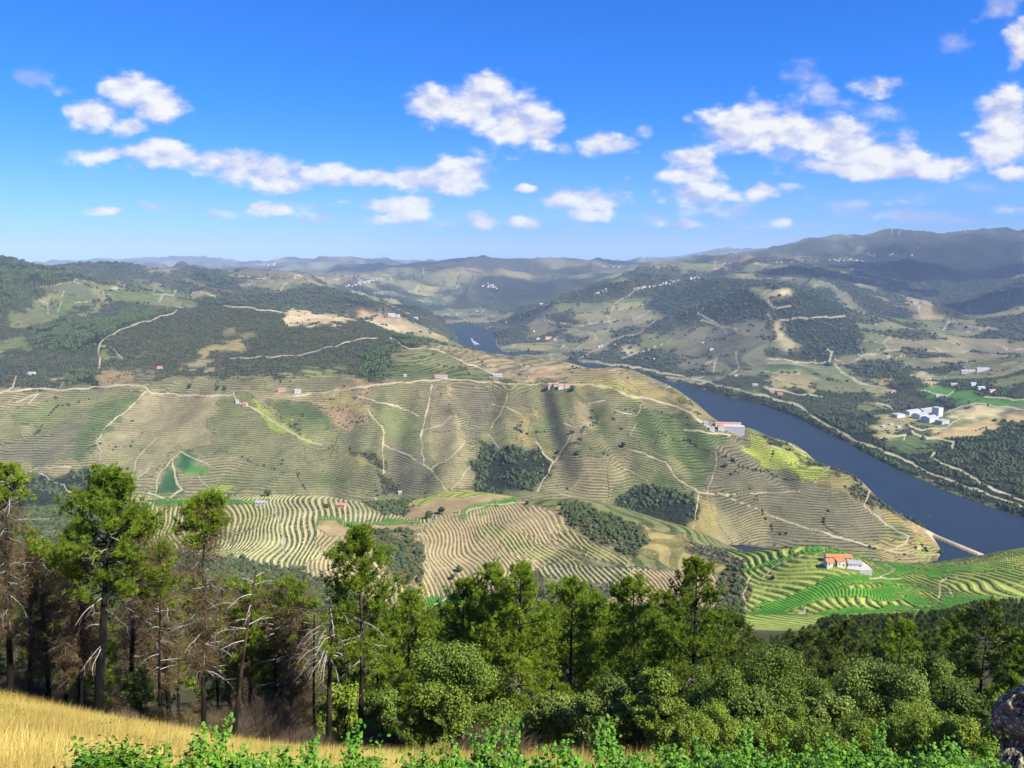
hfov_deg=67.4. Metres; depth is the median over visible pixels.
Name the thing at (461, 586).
pine tree
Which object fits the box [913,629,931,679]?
pine tree
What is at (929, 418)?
warehouse
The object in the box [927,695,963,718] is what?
bush
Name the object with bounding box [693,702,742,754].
shrub
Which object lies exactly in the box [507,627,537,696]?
pine tree
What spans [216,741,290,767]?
grape vine
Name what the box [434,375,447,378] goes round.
house
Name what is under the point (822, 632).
pine tree
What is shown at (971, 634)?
pine tree
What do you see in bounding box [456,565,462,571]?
olive tree
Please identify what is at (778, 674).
holm oak
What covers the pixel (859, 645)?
pine tree
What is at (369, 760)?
grape vine
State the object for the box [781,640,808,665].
pine tree
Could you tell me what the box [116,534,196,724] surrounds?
pine tree
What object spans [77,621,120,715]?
pine tree
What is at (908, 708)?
shrub
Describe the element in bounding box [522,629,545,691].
pine tree
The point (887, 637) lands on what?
pine tree
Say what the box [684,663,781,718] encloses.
holm oak
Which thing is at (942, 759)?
grape vine
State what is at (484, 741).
brushwood
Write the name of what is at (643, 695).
young pine
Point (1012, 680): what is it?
young pine
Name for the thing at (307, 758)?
grape vine
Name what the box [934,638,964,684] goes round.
pine tree
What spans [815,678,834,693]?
young pine
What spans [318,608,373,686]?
pine tree
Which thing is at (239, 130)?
sky
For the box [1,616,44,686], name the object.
pine tree
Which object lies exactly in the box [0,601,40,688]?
pine tree
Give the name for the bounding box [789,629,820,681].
pine tree
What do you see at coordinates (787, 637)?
pine tree
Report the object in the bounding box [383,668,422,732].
young pine
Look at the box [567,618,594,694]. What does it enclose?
pine tree
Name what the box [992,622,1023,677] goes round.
pine tree
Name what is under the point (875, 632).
pine tree
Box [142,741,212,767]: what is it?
grape vine
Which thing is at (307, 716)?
bush
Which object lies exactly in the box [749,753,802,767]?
grape vine
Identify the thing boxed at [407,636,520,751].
holm oak
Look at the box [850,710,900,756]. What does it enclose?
bush
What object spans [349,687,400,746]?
bush
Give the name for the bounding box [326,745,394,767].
grape vine
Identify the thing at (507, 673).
pine tree
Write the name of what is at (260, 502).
house
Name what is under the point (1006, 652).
pine tree
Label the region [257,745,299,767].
grape vine
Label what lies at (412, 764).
grape vine
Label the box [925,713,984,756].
bush
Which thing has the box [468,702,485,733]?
bush
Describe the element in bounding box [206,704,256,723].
dry bush
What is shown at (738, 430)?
winery
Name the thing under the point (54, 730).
dry grass
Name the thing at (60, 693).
dry bush
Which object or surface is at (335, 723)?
bush
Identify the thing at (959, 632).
pine tree
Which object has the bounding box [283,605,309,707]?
pine tree
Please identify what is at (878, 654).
pine tree
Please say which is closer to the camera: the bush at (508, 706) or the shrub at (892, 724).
the shrub at (892, 724)
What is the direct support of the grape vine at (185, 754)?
on the ground at (418, 433)
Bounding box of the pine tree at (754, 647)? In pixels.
[746,644,762,660]
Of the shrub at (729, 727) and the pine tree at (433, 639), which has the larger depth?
the pine tree at (433, 639)
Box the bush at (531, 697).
[510,690,533,707]
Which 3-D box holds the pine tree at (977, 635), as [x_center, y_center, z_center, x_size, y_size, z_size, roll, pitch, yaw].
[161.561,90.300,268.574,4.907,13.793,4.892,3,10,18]
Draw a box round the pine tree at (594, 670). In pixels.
[573,637,605,692]
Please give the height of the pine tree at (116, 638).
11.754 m
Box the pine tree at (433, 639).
[410,618,449,681]
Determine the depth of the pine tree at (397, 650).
83.45 m
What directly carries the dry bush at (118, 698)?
on the ground at (418, 433)
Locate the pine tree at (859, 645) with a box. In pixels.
[849,644,863,663]
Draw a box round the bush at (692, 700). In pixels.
[686,697,702,715]
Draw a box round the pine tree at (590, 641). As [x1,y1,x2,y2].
[557,604,629,692]
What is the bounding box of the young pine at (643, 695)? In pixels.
[631,691,655,699]
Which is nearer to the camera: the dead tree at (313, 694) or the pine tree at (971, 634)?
the dead tree at (313, 694)
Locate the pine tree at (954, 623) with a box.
[930,613,982,692]
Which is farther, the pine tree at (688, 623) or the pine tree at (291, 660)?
the pine tree at (688, 623)
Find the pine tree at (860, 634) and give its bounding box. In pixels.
[853,629,868,660]
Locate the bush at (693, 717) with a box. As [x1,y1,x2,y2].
[664,708,725,748]
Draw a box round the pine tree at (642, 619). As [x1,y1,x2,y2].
[626,609,681,700]
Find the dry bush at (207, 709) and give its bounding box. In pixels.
[174,700,215,726]
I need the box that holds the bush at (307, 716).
[284,703,324,733]
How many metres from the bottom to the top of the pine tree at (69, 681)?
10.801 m
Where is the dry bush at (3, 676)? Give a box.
[0,667,14,688]
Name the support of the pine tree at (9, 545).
on the ground at (418, 433)
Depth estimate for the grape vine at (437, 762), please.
15.93 m
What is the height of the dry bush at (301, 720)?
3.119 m
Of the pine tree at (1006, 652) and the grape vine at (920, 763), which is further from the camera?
the pine tree at (1006, 652)
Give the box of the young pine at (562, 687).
[553,682,576,698]
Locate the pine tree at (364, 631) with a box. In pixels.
[337,620,387,692]
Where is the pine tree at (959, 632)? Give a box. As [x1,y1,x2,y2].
[948,628,974,690]
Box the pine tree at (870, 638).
[857,635,875,656]
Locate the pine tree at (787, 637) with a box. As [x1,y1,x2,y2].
[780,630,796,649]
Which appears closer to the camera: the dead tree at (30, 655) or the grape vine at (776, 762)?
the grape vine at (776, 762)
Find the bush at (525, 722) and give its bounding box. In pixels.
[503,709,537,742]
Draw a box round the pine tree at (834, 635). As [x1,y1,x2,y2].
[818,624,847,675]
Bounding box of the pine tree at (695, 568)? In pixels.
[650,553,750,702]
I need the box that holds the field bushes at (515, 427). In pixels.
[70,288,1020,546]
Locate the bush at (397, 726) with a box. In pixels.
[390,711,403,731]
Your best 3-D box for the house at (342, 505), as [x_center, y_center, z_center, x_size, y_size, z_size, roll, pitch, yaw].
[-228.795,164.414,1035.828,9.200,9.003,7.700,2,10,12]
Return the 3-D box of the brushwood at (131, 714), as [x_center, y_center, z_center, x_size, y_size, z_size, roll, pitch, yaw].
[-21.293,18.576,41.562,3.342,1.895,2.906,0,9,0]
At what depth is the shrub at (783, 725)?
30.57 m
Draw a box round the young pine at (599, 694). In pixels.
[583,685,606,731]
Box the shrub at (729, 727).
[706,714,766,762]
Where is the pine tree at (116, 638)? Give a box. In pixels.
[108,615,140,706]
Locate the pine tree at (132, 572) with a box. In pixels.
[89,498,179,711]
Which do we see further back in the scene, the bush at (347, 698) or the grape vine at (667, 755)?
the bush at (347, 698)
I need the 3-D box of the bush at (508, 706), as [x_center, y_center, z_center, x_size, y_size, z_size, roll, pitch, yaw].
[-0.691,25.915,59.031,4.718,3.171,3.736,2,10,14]
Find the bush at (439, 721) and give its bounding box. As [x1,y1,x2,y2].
[397,709,453,748]
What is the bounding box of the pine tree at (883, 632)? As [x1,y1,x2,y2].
[872,626,887,690]
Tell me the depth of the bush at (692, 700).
48.75 m
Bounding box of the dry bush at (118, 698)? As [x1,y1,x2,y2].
[68,681,128,714]
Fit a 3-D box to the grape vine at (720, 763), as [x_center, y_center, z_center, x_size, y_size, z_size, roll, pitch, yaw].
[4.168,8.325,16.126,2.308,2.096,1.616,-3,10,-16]
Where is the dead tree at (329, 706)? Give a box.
[297,595,364,746]
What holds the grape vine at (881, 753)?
on the ground at (418, 433)
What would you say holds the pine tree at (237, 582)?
on the ground at (418, 433)
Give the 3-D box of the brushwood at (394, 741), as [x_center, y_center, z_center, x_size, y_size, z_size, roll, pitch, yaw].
[-6.815,20.017,41.900,5.043,2.187,3.819,0,9,0]
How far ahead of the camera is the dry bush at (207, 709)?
65.29 m
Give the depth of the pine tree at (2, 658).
51.92 m
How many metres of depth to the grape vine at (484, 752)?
17.13 m
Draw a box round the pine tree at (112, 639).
[49,596,124,694]
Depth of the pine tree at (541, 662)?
85.39 m
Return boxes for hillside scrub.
[0,274,1023,515]
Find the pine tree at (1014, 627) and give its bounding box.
[999,622,1018,664]
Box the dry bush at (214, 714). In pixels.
[182,706,242,728]
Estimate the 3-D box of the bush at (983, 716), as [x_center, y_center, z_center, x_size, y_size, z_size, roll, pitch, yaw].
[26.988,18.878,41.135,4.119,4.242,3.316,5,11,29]
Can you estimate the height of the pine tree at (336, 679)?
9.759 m
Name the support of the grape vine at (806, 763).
on the ground at (418, 433)
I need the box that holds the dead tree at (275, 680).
[254,614,296,716]
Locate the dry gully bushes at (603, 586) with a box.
[0,502,752,620]
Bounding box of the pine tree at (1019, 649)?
[996,631,1023,686]
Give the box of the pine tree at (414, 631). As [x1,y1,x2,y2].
[401,620,431,692]
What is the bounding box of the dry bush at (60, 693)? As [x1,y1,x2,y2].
[39,680,84,707]
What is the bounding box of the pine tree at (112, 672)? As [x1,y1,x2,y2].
[104,637,117,678]
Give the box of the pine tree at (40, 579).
[1,520,95,702]
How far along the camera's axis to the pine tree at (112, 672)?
151.20 m
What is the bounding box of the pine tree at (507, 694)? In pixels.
[465,609,513,701]
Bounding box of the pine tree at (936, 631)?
[924,628,941,646]
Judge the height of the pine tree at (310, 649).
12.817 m
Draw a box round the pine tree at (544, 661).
[539,640,559,684]
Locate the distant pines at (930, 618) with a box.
[14,597,1023,645]
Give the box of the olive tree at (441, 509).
[438,506,444,513]
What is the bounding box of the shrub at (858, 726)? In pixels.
[817,708,893,758]
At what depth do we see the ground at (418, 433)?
1948.54 m
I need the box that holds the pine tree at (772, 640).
[767,637,775,645]
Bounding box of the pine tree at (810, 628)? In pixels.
[790,625,823,681]
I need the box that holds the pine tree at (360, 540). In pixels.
[319,521,413,744]
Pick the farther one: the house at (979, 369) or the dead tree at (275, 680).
the house at (979, 369)
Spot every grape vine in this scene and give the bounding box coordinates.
[53,734,144,767]
[61,734,117,767]
[64,736,155,767]
[107,750,171,767]
[128,752,152,767]
[139,745,203,767]
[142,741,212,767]
[169,712,252,767]
[177,733,215,767]
[178,739,220,767]
[186,721,244,767]
[205,747,278,767]
[215,750,297,767]
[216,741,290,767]
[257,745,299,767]
[270,748,330,767]
[285,741,329,767]
[292,734,338,767]
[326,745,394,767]
[331,757,405,767]
[334,718,387,767]
[363,733,390,767]
[395,744,440,767]
[418,743,497,767]
[428,761,475,767]
[434,729,480,767]
[439,718,516,767]
[444,733,494,767]
[478,717,537,767]
[496,750,557,767]
[499,744,569,767]
[545,738,589,767]
[545,745,606,767]
[549,740,611,767]
[587,718,639,767]
[598,714,654,767]
[607,751,689,767]
[620,742,699,767]
[642,744,684,767]
[661,744,687,767]
[662,742,710,767]
[669,734,716,767]
[683,742,749,767]
[684,751,755,766]
[720,741,780,767]
[734,717,782,767]
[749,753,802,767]
[763,743,832,767]
[771,732,813,767]
[781,743,848,767]
[784,755,854,767]
[810,736,878,767]
[811,732,875,767]
[844,720,909,766]
[849,731,901,767]
[865,743,951,767]
[871,749,965,767]
[880,763,944,767]
[897,741,977,767]
[903,741,983,767]
[940,734,1003,767]
[966,730,1020,767]
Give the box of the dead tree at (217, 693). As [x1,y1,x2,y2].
[189,609,240,717]
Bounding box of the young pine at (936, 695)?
[926,689,955,711]
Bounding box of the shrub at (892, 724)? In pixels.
[866,713,927,766]
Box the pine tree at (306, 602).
[268,578,334,732]
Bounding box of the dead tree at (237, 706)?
[220,571,275,737]
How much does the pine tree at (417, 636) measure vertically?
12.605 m
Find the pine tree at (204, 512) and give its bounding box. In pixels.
[163,487,240,731]
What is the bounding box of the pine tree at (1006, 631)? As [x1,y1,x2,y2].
[988,628,1015,678]
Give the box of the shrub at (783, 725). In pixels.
[753,713,805,767]
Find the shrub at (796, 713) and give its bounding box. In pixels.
[776,701,818,758]
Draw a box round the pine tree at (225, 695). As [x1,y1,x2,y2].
[197,570,259,709]
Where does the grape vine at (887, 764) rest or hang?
on the ground at (418, 433)
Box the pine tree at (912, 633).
[890,630,917,684]
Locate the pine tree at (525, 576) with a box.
[469,559,570,711]
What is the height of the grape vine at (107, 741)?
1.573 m
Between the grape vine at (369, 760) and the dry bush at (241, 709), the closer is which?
the grape vine at (369, 760)
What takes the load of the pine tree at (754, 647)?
on the ground at (418, 433)
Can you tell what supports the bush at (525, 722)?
on the ground at (418, 433)
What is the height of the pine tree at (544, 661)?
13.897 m
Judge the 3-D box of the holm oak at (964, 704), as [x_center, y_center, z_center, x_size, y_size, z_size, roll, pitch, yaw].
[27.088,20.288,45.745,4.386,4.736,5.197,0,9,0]
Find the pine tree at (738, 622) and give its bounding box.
[696,606,763,692]
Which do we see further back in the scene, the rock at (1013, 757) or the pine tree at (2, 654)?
the pine tree at (2, 654)
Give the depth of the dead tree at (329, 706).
42.05 m
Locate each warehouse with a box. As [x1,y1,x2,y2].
[891,413,904,417]
[902,409,920,414]
[911,412,928,418]
[920,407,931,413]
[920,415,938,422]
[931,406,942,416]
[935,419,949,424]
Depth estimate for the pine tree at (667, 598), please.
65.78 m
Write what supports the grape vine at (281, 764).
on the ground at (418, 433)
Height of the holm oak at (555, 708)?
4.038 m
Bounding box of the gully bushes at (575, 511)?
[0,498,751,618]
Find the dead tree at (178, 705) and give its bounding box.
[172,612,198,726]
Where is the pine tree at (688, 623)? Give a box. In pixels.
[680,617,701,696]
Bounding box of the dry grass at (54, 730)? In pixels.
[0,687,770,767]
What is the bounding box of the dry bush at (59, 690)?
[25,676,83,704]
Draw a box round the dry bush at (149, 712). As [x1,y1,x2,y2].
[125,701,165,721]
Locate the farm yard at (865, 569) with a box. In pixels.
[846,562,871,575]
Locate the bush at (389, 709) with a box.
[350,705,398,737]
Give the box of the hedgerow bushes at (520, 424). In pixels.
[0,284,1022,559]
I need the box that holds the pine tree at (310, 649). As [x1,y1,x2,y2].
[301,613,326,708]
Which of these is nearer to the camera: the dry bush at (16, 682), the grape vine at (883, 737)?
the grape vine at (883, 737)
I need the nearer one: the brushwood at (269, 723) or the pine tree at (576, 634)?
the brushwood at (269, 723)
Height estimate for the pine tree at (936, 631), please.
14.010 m
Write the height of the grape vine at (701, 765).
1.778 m
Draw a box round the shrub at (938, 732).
[889,713,967,764]
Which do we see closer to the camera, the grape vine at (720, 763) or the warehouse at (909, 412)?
the grape vine at (720, 763)
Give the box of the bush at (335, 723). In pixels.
[312,708,356,735]
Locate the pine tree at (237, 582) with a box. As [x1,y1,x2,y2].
[207,574,263,709]
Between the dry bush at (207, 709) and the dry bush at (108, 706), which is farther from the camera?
the dry bush at (207, 709)
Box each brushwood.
[2,680,68,704]
[106,706,147,721]
[186,712,263,739]
[208,683,333,742]
[273,725,338,747]
[351,725,418,752]
[444,722,548,757]
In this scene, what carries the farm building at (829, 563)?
on the ground at (418, 433)
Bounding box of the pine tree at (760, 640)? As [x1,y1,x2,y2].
[747,637,764,650]
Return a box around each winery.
[715,422,740,426]
[724,425,744,435]
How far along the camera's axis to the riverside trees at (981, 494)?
2381.50 m
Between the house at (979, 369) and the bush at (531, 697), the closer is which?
the bush at (531, 697)
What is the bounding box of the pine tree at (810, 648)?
[788,629,821,684]
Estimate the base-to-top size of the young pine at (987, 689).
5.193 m
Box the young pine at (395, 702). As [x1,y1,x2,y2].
[384,678,405,728]
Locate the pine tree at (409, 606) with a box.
[354,585,445,701]
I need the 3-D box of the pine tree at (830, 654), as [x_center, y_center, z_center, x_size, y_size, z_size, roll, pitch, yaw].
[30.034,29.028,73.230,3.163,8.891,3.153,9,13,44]
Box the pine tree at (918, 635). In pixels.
[905,632,923,681]
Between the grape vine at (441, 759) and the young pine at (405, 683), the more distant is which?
the young pine at (405, 683)
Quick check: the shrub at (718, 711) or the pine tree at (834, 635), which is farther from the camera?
the pine tree at (834, 635)
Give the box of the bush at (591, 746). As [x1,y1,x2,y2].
[584,706,643,749]
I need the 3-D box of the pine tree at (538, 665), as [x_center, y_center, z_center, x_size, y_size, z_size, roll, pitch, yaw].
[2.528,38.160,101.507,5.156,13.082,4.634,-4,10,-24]
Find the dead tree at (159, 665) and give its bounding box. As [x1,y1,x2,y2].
[140,595,179,722]
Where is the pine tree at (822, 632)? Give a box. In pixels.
[804,624,841,668]
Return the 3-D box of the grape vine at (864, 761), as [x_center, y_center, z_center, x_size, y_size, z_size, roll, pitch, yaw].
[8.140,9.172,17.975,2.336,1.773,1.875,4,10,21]
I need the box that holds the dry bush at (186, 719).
[172,710,216,730]
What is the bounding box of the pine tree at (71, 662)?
[49,582,110,708]
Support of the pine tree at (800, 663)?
on the ground at (418, 433)
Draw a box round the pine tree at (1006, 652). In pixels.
[1002,642,1022,675]
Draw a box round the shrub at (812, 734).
[782,713,853,767]
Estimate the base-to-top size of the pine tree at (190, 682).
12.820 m
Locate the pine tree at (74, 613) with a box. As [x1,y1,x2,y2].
[37,525,118,711]
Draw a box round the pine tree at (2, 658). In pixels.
[0,615,22,679]
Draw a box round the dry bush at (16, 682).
[0,664,58,697]
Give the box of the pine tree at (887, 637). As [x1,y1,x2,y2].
[882,633,893,671]
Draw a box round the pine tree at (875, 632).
[867,629,879,660]
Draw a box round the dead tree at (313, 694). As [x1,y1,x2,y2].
[294,614,336,735]
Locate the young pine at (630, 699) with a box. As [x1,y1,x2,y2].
[625,695,637,707]
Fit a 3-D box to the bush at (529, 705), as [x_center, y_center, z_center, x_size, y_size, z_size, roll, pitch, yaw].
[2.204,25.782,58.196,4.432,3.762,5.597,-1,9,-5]
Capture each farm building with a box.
[823,558,836,568]
[824,554,852,559]
[832,555,845,567]
[846,559,862,566]
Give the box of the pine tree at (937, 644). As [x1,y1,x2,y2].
[926,636,947,682]
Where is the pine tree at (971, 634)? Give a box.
[947,627,987,688]
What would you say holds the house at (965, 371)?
on the ground at (418, 433)
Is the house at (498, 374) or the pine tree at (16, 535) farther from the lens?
the house at (498, 374)
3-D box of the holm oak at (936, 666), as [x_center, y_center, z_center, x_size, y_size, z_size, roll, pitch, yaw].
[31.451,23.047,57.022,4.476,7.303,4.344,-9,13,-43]
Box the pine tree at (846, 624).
[824,616,859,680]
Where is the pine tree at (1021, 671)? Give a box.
[1017,633,1023,677]
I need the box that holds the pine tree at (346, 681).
[320,620,380,683]
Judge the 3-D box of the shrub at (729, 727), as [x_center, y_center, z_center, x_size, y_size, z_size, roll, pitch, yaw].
[8.562,13.870,29.350,2.811,2.717,2.414,5,11,29]
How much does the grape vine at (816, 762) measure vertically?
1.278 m
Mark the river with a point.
(978, 527)
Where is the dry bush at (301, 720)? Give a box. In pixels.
[284,705,320,734]
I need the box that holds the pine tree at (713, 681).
[699,637,722,690]
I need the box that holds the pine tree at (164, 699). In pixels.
[140,621,185,724]
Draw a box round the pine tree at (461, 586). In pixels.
[421,576,498,702]
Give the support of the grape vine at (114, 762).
on the ground at (418, 433)
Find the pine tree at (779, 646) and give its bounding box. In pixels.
[767,638,794,681]
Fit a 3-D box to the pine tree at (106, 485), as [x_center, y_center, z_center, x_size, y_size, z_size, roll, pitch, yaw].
[-21.466,11.532,40.466,6.099,15.427,5.720,-7,12,-37]
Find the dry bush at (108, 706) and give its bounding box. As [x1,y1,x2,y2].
[90,693,130,715]
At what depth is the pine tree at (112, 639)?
62.86 m
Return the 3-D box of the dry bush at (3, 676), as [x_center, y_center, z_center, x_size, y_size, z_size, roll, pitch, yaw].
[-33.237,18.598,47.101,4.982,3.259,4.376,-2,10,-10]
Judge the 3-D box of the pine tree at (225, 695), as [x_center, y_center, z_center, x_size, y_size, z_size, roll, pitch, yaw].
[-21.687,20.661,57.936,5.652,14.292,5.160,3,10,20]
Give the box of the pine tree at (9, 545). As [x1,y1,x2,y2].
[0,461,57,696]
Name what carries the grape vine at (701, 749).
on the ground at (418, 433)
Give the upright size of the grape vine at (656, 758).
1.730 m
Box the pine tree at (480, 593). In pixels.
[442,554,534,706]
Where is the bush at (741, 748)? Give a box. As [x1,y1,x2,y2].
[737,721,763,754]
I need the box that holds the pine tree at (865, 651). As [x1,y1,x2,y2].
[852,641,872,669]
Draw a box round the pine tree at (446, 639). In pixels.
[433,605,467,685]
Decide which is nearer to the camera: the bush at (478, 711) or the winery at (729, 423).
the bush at (478, 711)
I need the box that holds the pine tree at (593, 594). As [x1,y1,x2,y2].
[563,586,644,696]
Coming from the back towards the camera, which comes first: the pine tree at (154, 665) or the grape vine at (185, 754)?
the pine tree at (154, 665)
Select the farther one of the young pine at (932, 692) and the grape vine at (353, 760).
the young pine at (932, 692)
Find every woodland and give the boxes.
[0,255,1023,376]
[0,266,1023,518]
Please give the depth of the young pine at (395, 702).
57.23 m
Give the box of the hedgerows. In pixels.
[2,256,1023,382]
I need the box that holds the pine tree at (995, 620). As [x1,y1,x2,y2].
[947,595,1023,699]
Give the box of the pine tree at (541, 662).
[499,614,544,694]
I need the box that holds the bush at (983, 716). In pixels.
[974,689,1005,751]
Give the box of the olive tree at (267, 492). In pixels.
[264,489,270,495]
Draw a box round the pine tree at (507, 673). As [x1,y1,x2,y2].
[499,660,514,696]
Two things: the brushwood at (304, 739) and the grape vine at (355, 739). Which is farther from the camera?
the brushwood at (304, 739)
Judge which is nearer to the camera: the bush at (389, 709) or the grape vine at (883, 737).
the grape vine at (883, 737)
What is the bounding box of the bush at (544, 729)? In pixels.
[516,699,558,751]
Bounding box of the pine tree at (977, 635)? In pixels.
[972,626,981,649]
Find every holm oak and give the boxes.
[117,665,155,719]
[398,686,445,752]
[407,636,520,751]
[526,691,589,750]
[566,670,653,758]
[628,667,690,754]
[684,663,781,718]
[720,683,793,755]
[739,644,834,710]
[787,692,858,751]
[827,653,934,748]
[904,649,972,695]
[928,678,993,739]
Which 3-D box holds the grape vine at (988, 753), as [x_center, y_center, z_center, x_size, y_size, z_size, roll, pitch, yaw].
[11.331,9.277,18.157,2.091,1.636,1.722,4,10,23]
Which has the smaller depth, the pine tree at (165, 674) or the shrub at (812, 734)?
the shrub at (812, 734)
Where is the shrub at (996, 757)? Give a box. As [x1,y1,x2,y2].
[980,716,1000,764]
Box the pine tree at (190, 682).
[167,576,234,720]
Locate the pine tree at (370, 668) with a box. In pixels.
[355,618,394,692]
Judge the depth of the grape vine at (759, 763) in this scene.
17.38 m
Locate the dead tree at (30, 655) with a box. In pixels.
[13,577,38,688]
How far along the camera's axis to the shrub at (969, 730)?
29.14 m
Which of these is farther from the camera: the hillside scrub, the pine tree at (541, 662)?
the hillside scrub
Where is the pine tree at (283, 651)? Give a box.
[245,616,293,715]
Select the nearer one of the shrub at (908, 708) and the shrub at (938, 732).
the shrub at (938, 732)
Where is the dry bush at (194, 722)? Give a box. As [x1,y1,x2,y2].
[145,699,220,728]
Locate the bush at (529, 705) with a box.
[514,687,554,737]
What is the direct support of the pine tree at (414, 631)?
on the ground at (418, 433)
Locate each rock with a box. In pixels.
[990,678,1023,755]
[999,748,1023,767]
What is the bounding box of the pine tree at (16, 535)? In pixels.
[0,523,30,667]
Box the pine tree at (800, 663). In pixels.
[792,654,805,687]
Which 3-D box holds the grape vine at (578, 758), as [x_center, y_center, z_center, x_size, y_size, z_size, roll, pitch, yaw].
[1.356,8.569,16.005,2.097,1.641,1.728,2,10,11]
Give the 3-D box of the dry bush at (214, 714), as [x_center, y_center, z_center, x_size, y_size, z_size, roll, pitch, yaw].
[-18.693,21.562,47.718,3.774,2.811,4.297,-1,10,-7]
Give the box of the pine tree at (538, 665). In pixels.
[525,640,551,695]
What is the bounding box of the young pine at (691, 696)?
[683,688,706,708]
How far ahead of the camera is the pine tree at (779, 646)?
88.62 m
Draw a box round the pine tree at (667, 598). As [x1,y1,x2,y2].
[624,586,695,699]
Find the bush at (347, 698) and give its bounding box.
[311,681,365,745]
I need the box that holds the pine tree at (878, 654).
[864,635,897,666]
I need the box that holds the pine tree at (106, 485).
[28,460,165,715]
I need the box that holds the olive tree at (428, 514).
[425,511,432,517]
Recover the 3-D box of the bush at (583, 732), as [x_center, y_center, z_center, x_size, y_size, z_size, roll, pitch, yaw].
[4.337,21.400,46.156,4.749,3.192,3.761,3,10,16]
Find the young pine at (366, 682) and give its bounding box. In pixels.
[336,675,376,733]
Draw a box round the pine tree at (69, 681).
[51,601,94,701]
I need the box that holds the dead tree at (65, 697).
[56,584,75,704]
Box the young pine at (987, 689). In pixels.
[981,684,1000,700]
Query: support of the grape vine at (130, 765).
on the ground at (418, 433)
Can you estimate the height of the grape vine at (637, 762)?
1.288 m
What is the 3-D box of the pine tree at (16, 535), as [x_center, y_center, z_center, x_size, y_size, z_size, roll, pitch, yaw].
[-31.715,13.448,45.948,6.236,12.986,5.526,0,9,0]
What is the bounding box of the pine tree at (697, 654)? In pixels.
[684,649,702,692]
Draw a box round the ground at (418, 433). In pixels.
[0,227,1023,767]
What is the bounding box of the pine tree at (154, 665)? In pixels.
[124,600,178,704]
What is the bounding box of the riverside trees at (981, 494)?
[613,366,1023,527]
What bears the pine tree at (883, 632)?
on the ground at (418, 433)
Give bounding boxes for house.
[255,500,265,505]
[338,503,346,508]
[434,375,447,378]
[493,373,502,376]
[558,384,564,389]
[717,424,723,430]
[959,370,974,374]
[975,367,989,372]
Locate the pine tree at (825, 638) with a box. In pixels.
[804,633,842,679]
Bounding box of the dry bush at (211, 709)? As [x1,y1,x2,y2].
[183,701,224,729]
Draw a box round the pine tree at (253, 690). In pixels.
[242,639,268,712]
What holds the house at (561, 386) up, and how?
on the ground at (418, 433)
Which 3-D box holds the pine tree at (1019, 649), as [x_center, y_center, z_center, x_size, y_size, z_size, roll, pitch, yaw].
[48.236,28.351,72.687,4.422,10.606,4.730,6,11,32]
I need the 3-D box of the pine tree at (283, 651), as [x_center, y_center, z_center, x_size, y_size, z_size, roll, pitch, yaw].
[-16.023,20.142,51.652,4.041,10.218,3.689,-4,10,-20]
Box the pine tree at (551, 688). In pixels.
[538,609,579,694]
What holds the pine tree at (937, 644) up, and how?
on the ground at (418, 433)
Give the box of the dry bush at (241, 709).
[222,699,262,715]
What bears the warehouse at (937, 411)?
on the ground at (418, 433)
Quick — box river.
[447,324,1023,563]
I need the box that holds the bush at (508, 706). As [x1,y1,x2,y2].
[485,699,519,718]
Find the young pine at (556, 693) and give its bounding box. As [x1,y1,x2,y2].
[541,691,566,734]
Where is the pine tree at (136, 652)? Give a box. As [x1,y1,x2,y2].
[108,594,163,719]
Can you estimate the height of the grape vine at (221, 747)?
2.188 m
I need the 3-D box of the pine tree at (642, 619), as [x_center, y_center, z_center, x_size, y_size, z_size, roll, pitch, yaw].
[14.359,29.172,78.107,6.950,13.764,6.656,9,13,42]
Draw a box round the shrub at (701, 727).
[669,712,723,764]
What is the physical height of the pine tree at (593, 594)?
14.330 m
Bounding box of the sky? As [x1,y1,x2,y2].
[0,0,1023,262]
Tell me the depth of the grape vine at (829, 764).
16.20 m
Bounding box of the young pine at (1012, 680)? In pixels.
[986,668,1022,703]
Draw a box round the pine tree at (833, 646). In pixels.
[817,624,852,681]
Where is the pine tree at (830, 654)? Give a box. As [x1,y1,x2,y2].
[813,648,840,687]
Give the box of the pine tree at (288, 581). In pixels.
[234,558,328,730]
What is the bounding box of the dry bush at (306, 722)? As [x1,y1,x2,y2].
[287,702,325,736]
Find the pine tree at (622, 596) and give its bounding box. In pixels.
[594,570,688,698]
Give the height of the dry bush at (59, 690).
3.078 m
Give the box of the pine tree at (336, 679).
[306,630,364,724]
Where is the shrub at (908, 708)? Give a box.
[875,699,939,754]
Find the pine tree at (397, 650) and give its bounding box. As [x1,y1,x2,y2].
[385,635,405,690]
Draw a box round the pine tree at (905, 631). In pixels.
[876,615,924,700]
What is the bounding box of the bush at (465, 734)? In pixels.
[443,706,475,744]
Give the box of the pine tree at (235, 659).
[211,568,289,715]
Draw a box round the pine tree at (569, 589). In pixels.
[521,573,617,700]
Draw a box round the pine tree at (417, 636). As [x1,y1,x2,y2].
[401,615,438,683]
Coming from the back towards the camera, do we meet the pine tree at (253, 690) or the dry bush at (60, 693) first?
the pine tree at (253, 690)
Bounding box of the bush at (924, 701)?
[905,686,936,712]
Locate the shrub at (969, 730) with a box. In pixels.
[939,712,999,764]
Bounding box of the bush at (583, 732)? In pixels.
[548,729,600,748]
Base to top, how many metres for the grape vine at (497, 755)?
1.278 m
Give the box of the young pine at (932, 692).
[925,684,936,696]
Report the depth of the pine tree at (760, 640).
136.47 m
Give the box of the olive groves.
[99,367,372,428]

